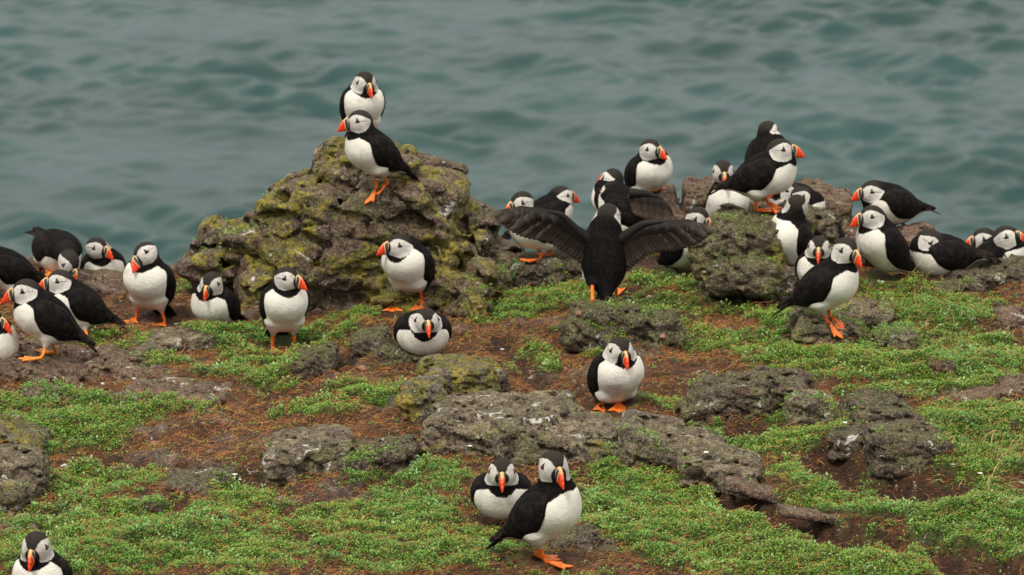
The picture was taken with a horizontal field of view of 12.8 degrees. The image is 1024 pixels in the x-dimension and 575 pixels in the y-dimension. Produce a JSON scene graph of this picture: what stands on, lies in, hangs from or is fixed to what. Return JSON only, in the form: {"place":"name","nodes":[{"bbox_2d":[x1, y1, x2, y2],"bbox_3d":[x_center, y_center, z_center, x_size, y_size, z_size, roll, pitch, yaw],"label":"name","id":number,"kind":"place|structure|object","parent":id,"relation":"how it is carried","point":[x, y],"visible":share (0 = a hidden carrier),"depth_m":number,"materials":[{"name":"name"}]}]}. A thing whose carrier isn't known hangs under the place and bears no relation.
{"place":"outdoors","nodes":[
{"label":"outdoors","id":0,"kind":"place"},
{"bbox_2d":[0,0,1023,265],"bbox_3d":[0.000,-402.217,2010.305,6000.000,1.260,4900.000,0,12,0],"label":"sea","id":1,"kind":"structure","parent":0,"point":[162,126],"depth_m":147.10,"materials":[{"name":"liquid"}]},
{"bbox_2d":[0,255,1023,574],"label":"ground","id":2,"kind":"structure","parent":0,"point":[852,471],"depth_m":10.49,"materials":[{"name":"green plant"}]},
{"bbox_2d":[0,313,18,357],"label":"puffin","id":3,"kind":"object","parent":2,"relation":"on","point":[9,343],"visible":0.96,"depth_m":11.27},
{"bbox_2d":[0,511,39,531],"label":"rock","id":4,"kind":"object","parent":2,"relation":"on","point":[33,525],"visible":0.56,"depth_m":9.83,"materials":[{"name":"grey stone"}]},
{"bbox_2d":[0,246,46,304],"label":"puffin","id":5,"kind":"object","parent":2,"relation":"on","point":[15,267],"visible":0.69,"depth_m":12.11},
{"bbox_2d":[0,443,49,514],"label":"rock","id":6,"kind":"object","parent":2,"relation":"on","point":[23,463],"visible":0.85,"depth_m":10.11,"materials":[{"name":"grey stone"}]},
{"bbox_2d":[0,412,51,448],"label":"rock","id":7,"kind":"object","parent":2,"relation":"on","point":[9,426],"visible":0.48,"depth_m":10.57,"materials":[{"name":"stone"}]},
{"bbox_2d":[11,531,72,574],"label":"puffin","id":8,"kind":"object","parent":2,"relation":"on","point":[38,555],"visible":1,"depth_m":9.41},
{"bbox_2d":[21,378,83,401],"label":"rock","id":9,"kind":"object","parent":2,"relation":"on","point":[33,391],"visible":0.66,"depth_m":10.98,"materials":[{"name":"grey stone"}]},
{"bbox_2d":[24,226,82,278],"bbox_3d":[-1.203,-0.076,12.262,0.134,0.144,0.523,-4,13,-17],"label":"puffin","id":10,"kind":"object","parent":2,"relation":"on","point":[54,249],"visible":0.96,"depth_m":12.30},
{"bbox_2d":[39,269,128,334],"bbox_3d":[-1.101,0.045,11.666,0.231,0.193,0.166,0,12,0],"label":"puffin","id":11,"kind":"object","parent":2,"relation":"on","point":[85,304],"visible":0.73,"depth_m":11.62},
{"bbox_2d":[45,269,128,298],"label":"rock","id":12,"kind":"object","parent":2,"relation":"on","point":[101,282],"visible":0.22,"depth_m":12.27,"materials":[{"name":"stone"}]},
{"bbox_2d":[0,334,202,387],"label":"rock","id":13,"kind":"object","parent":2,"relation":"on","point":[108,360],"visible":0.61,"depth_m":11.26,"materials":[{"name":"grey stone"}]},
{"bbox_2d":[1,279,97,361],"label":"puffin","id":14,"kind":"object","parent":13,"relation":"on","point":[46,318],"visible":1,"depth_m":11.25},
{"bbox_2d":[80,237,125,271],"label":"puffin","id":15,"kind":"object","parent":2,"relation":"on","point":[101,253],"visible":0.63,"depth_m":12.43},
{"bbox_2d":[123,493,164,514],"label":"rock","id":16,"kind":"object","parent":2,"relation":"on","point":[156,507],"visible":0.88,"depth_m":10.02,"materials":[{"name":"grey stone"}]},
{"bbox_2d":[122,242,176,325],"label":"puffin","id":17,"kind":"object","parent":2,"relation":"on","point":[149,279],"visible":1,"depth_m":11.84},
{"bbox_2d":[113,377,233,407],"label":"rock","id":18,"kind":"object","parent":2,"relation":"on","point":[200,391],"visible":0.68,"depth_m":11.06,"materials":[{"name":"grey stone"}]},
{"bbox_2d":[130,324,217,354],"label":"rock","id":19,"kind":"object","parent":2,"relation":"on","point":[180,339],"visible":0.71,"depth_m":11.57,"materials":[{"name":"grey stone"}]},
{"bbox_2d":[158,466,236,497],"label":"rock","id":20,"kind":"object","parent":2,"relation":"on","point":[192,481],"visible":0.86,"depth_m":10.23,"materials":[{"name":"grey stone"}]},
{"bbox_2d":[191,271,248,325],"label":"puffin","id":21,"kind":"object","parent":2,"relation":"on","point":[213,297],"visible":0.89,"depth_m":11.75},
{"bbox_2d":[259,266,309,353],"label":"puffin","id":22,"kind":"object","parent":2,"relation":"on","point":[284,302],"visible":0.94,"depth_m":11.51},
{"bbox_2d":[262,424,353,486],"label":"rock","id":23,"kind":"object","parent":2,"relation":"on","point":[291,453],"visible":0.83,"depth_m":10.32,"materials":[{"name":"grey stone"}]},
{"bbox_2d":[279,341,340,381],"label":"rock","id":24,"kind":"object","parent":2,"relation":"on","point":[315,360],"visible":0.84,"depth_m":11.28,"materials":[{"name":"grey stone"}]},
{"bbox_2d":[325,533,353,542],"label":"rock","id":25,"kind":"object","parent":2,"relation":"on","point":[340,540],"visible":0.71,"depth_m":9.77,"materials":[{"name":"grey stone"}]},
{"bbox_2d":[172,136,525,319],"bbox_3d":[-0.443,-0.139,12.187,0.928,0.467,0.696,3,12,12],"label":"rock outcrop","id":26,"kind":"object","parent":2,"relation":"on","point":[324,231],"visible":0.74,"depth_m":11.99,"materials":[{"name":"stone"}]},
{"bbox_2d":[339,71,385,136],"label":"puffin","id":27,"kind":"object","parent":26,"relation":"on","point":[362,91],"visible":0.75,"depth_m":12.26},
{"bbox_2d":[337,110,419,203],"bbox_3d":[-0.352,-0.348,11.931,0.215,0.251,0.132,-11,17,-43],"label":"puffin","id":28,"kind":"object","parent":26,"relation":"on","point":[372,150],"visible":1,"depth_m":11.87},
{"bbox_2d":[358,365,365,370],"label":"stone","id":29,"kind":"object","parent":2,"relation":"on","point":[361,366],"visible":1,"depth_m":11.27,"materials":[{"name":"stone"}]},
{"bbox_2d":[322,434,418,477],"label":"rock","id":30,"kind":"object","parent":2,"relation":"on","point":[402,456],"visible":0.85,"depth_m":10.36,"materials":[{"name":"grey stone"}]},
{"bbox_2d":[350,324,425,365],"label":"rock","id":31,"kind":"object","parent":2,"relation":"on","point":[380,343],"visible":0.8,"depth_m":11.38,"materials":[{"name":"grey stone"}]},
{"bbox_2d":[376,234,435,311],"bbox_3d":[-0.273,-0.044,11.866,0.156,0.217,0.181,0,12,0],"label":"puffin","id":32,"kind":"object","parent":2,"relation":"on","point":[408,263],"visible":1,"depth_m":11.79},
{"bbox_2d":[393,307,451,354],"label":"puffin","id":33,"kind":"object","parent":2,"relation":"on","point":[425,331],"visible":0.99,"depth_m":11.32},
{"bbox_2d":[395,353,508,421],"bbox_3d":[-0.139,0.250,10.944,0.234,0.136,0.453,2,12,10],"label":"rock","id":34,"kind":"object","parent":2,"relation":"on","point":[439,377],"visible":0.77,"depth_m":10.90,"materials":[{"name":"stone"}]},
{"bbox_2d":[470,458,531,519],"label":"puffin","id":35,"kind":"object","parent":2,"relation":"on","point":[499,487],"visible":0.84,"depth_m":9.85},
{"bbox_2d":[0,190,1023,574],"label":"ground cover","id":36,"kind":"object","parent":2,"relation":"on","point":[680,523],"visible":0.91,"depth_m":10.21,"materials":[{"name":"green plant"}]},
{"bbox_2d":[0,203,1023,574],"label":"dry stems","id":37,"kind":"object","parent":2,"relation":"on","point":[378,419],"visible":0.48,"depth_m":10.67,"materials":[{"name":"plant"}]},
{"bbox_2d":[485,450,581,569],"bbox_3d":[0.048,0.454,9.530,0.210,0.249,0.137,9,15,36],"label":"puffin","id":38,"kind":"object","parent":2,"relation":"on","point":[547,506],"visible":1,"depth_m":9.46},
{"bbox_2d":[501,186,579,239],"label":"puffin","id":39,"kind":"object","parent":2,"relation":"on","point":[563,199],"visible":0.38,"depth_m":12.51},
{"bbox_2d":[509,248,582,288],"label":"rock","id":40,"kind":"object","parent":2,"relation":"on","point":[542,270],"visible":0.7,"depth_m":12.17,"materials":[{"name":"grey stone"}]},
{"bbox_2d":[505,191,555,261],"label":"puffin","id":41,"kind":"object","parent":40,"relation":"on","point":[522,198],"visible":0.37,"depth_m":12.16},
{"bbox_2d":[546,521,617,555],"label":"rock","id":42,"kind":"object","parent":2,"relation":"on","point":[583,535],"visible":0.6,"depth_m":9.68,"materials":[{"name":"grey stone"}]},
{"bbox_2d":[419,389,762,501],"bbox_3d":[0.189,0.365,10.520,0.939,0.164,0.423,6,13,26],"label":"rock slab","id":43,"kind":"object","parent":2,"relation":"on","point":[522,429],"visible":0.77,"depth_m":10.44,"materials":[{"name":"grey stone"}]},
{"bbox_2d":[492,203,714,301],"bbox_3d":[0.223,-0.063,11.692,0.473,0.298,0.417,-9,15,-37],"label":"puffin","id":44,"kind":"object","parent":2,"relation":"on","point":[605,251],"visible":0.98,"depth_m":11.70},
{"bbox_2d":[591,168,623,210],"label":"puffin","id":45,"kind":"object","parent":2,"relation":"on","point":[608,175],"visible":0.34,"depth_m":12.57},
{"bbox_2d":[587,337,644,412],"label":"puffin","id":46,"kind":"object","parent":2,"relation":"on","point":[615,372],"visible":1,"depth_m":10.86},
{"bbox_2d":[558,295,697,352],"bbox_3d":[0.295,0.105,11.524,0.358,0.142,0.228,0,12,0],"label":"rock","id":47,"kind":"object","parent":2,"relation":"on","point":[577,334],"visible":0.84,"depth_m":11.47,"materials":[{"name":"grey stone"}]},
{"bbox_2d":[575,311,581,316],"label":"stone","id":48,"kind":"object","parent":47,"relation":"on","point":[578,314],"visible":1,"depth_m":11.51,"materials":[{"name":"pink stone"}]},
{"bbox_2d":[598,180,673,230],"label":"puffin","id":49,"kind":"object","parent":2,"relation":"on","point":[634,206],"visible":0.62,"depth_m":12.16},
{"bbox_2d":[659,333,665,339],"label":"stone","id":50,"kind":"object","parent":2,"relation":"on","point":[662,336],"visible":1,"depth_m":11.45,"materials":[{"name":"stone"}]},
{"bbox_2d":[647,182,686,255],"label":"rock","id":51,"kind":"object","parent":2,"relation":"on","point":[668,195],"visible":0.14,"depth_m":12.42,"materials":[{"name":"stone"}]},
{"bbox_2d":[624,139,672,192],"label":"puffin","id":52,"kind":"object","parent":51,"relation":"on","point":[649,167],"visible":0.77,"depth_m":12.34},
{"bbox_2d":[656,207,711,268],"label":"puffin","id":53,"kind":"object","parent":2,"relation":"on","point":[677,259],"visible":0.42,"depth_m":12.15},
{"bbox_2d":[674,364,813,426],"bbox_3d":[0.556,0.265,10.865,0.340,0.135,0.264,0,12,0],"label":"rock","id":54,"kind":"object","parent":2,"relation":"on","point":[726,394],"visible":0.87,"depth_m":10.78,"materials":[{"name":"grey stone"}]},
{"bbox_2d":[687,197,838,299],"bbox_3d":[0.655,-0.103,12.055,0.336,0.238,0.526,8,15,34],"label":"rock","id":55,"kind":"object","parent":2,"relation":"on","point":[729,279],"visible":0.77,"depth_m":11.89,"materials":[{"name":"grey stone"}]},
{"bbox_2d":[709,138,804,213],"bbox_3d":[0.650,-0.299,12.033,0.251,0.203,0.136,7,14,28],"label":"puffin","id":56,"kind":"object","parent":55,"relation":"on","point":[771,170],"visible":0.99,"depth_m":11.97},
{"bbox_2d":[772,194,813,265],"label":"puffin","id":57,"kind":"object","parent":55,"relation":"on","point":[795,235],"visible":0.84,"depth_m":11.90},
{"bbox_2d":[838,223,844,237],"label":"rock","id":58,"kind":"object","parent":55,"relation":"on","point":[841,232],"visible":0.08,"depth_m":12.23,"materials":[{"name":"grey stone"}]},
{"bbox_2d":[681,176,866,268],"bbox_3d":[0.719,-0.163,12.455,0.508,0.247,0.350,0,12,0],"label":"rock","id":59,"kind":"object","parent":2,"relation":"on","point":[838,202],"visible":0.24,"depth_m":12.38,"materials":[{"name":"stone"}]},
{"bbox_2d":[705,160,749,219],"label":"puffin","id":60,"kind":"object","parent":59,"relation":"on","point":[722,170],"visible":0.48,"depth_m":12.30},
{"bbox_2d":[744,121,784,160],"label":"puffin","id":61,"kind":"object","parent":59,"relation":"on","point":[768,132],"visible":0.35,"depth_m":12.48},
{"bbox_2d":[768,182,812,204],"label":"puffin","id":62,"kind":"object","parent":59,"relation":"on","point":[775,199],"visible":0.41,"depth_m":12.31},
{"bbox_2d":[791,186,824,207],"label":"puffin","id":63,"kind":"object","parent":59,"relation":"on","point":[814,198],"visible":0.33,"depth_m":12.27},
{"bbox_2d":[759,265,799,304],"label":"rock","id":64,"kind":"object","parent":2,"relation":"on","point":[790,281],"visible":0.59,"depth_m":11.87,"materials":[{"name":"grey stone"}]},
{"bbox_2d":[724,476,837,523],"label":"rock","id":65,"kind":"object","parent":2,"relation":"on","point":[754,490],"visible":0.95,"depth_m":10.09,"materials":[{"name":"grey stone"}]},
{"bbox_2d":[781,387,839,427],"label":"rock","id":66,"kind":"object","parent":2,"relation":"on","point":[802,412],"visible":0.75,"depth_m":10.70,"materials":[{"name":"grey stone"}]},
{"bbox_2d":[795,235,831,280],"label":"puffin","id":67,"kind":"object","parent":2,"relation":"on","point":[817,251],"visible":0.41,"depth_m":11.80},
{"bbox_2d":[784,296,919,351],"bbox_3d":[0.856,0.114,11.585,0.328,0.140,0.537,0,12,0],"label":"rock","id":68,"kind":"object","parent":2,"relation":"on","point":[812,327],"visible":0.59,"depth_m":11.46,"materials":[{"name":"grey stone"}]},
{"bbox_2d":[774,237,861,338],"bbox_3d":[0.767,-0.005,11.451,0.215,0.258,0.154,0,12,0],"label":"puffin","id":69,"kind":"object","parent":68,"relation":"on","point":[829,283],"visible":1,"depth_m":11.39},
{"bbox_2d":[827,386,953,481],"bbox_3d":[0.862,0.323,10.613,0.278,0.134,0.693,0,12,0],"label":"rock","id":70,"kind":"object","parent":2,"relation":"on","point":[908,436],"visible":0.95,"depth_m":10.40,"materials":[{"name":"grey stone"}]},
{"bbox_2d":[895,221,934,274],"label":"rock","id":71,"kind":"object","parent":2,"relation":"on","point":[911,231],"visible":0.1,"depth_m":12.37,"materials":[{"name":"stone"}]},
{"bbox_2d":[851,180,940,224],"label":"puffin","id":72,"kind":"object","parent":71,"relation":"on","point":[897,204],"visible":0.81,"depth_m":12.37},
{"bbox_2d":[925,354,955,375],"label":"rock","id":73,"kind":"object","parent":2,"relation":"on","point":[942,366],"visible":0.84,"depth_m":11.09,"materials":[{"name":"stone"}]},
{"bbox_2d":[860,261,1023,520],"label":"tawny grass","id":74,"kind":"structure","parent":2,"relation":"on","point":[1003,459],"depth_m":10.52,"materials":[{"name":"plant"}]},
{"bbox_2d":[921,254,1023,298],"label":"rock","id":75,"kind":"object","parent":2,"relation":"on","point":[984,271],"visible":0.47,"depth_m":12.07,"materials":[{"name":"grey stone"}]},
{"bbox_2d":[850,205,918,276],"bbox_3d":[0.992,-0.112,12.097,0.135,0.228,0.201,11,16,42],"label":"puffin","id":76,"kind":"object","parent":75,"relation":"on","point":[881,242],"visible":0.99,"depth_m":12.04},
{"bbox_2d":[909,229,998,275],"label":"puffin","id":77,"kind":"object","parent":75,"relation":"on","point":[937,252],"visible":0.99,"depth_m":12.10},
{"bbox_2d":[966,228,993,247],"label":"puffin","id":78,"kind":"object","parent":2,"relation":"on","point":[978,237],"visible":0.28,"depth_m":12.33},
{"bbox_2d":[953,373,1023,403],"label":"rock","id":79,"kind":"object","parent":2,"relation":"on","point":[1001,387],"visible":0.62,"depth_m":10.93,"materials":[{"name":"grey stone"}]},
{"bbox_2d":[979,425,1009,437],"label":"rock","id":80,"kind":"object","parent":2,"relation":"on","point":[994,431],"visible":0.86,"depth_m":10.58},
{"bbox_2d":[977,226,1023,259],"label":"puffin","id":81,"kind":"object","parent":2,"relation":"on","point":[1006,240],"visible":0.58,"depth_m":12.22},
{"bbox_2d":[991,301,1023,332],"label":"rock","id":82,"kind":"object","parent":2,"relation":"on","point":[1013,316],"visible":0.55,"depth_m":11.60,"materials":[{"name":"stone"}]},
{"bbox_2d":[1010,417,1023,434],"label":"rock","id":83,"kind":"object","parent":2,"relation":"on","point":[1015,424],"visible":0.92,"depth_m":10.61,"materials":[{"name":"grey stone"}]}
]}

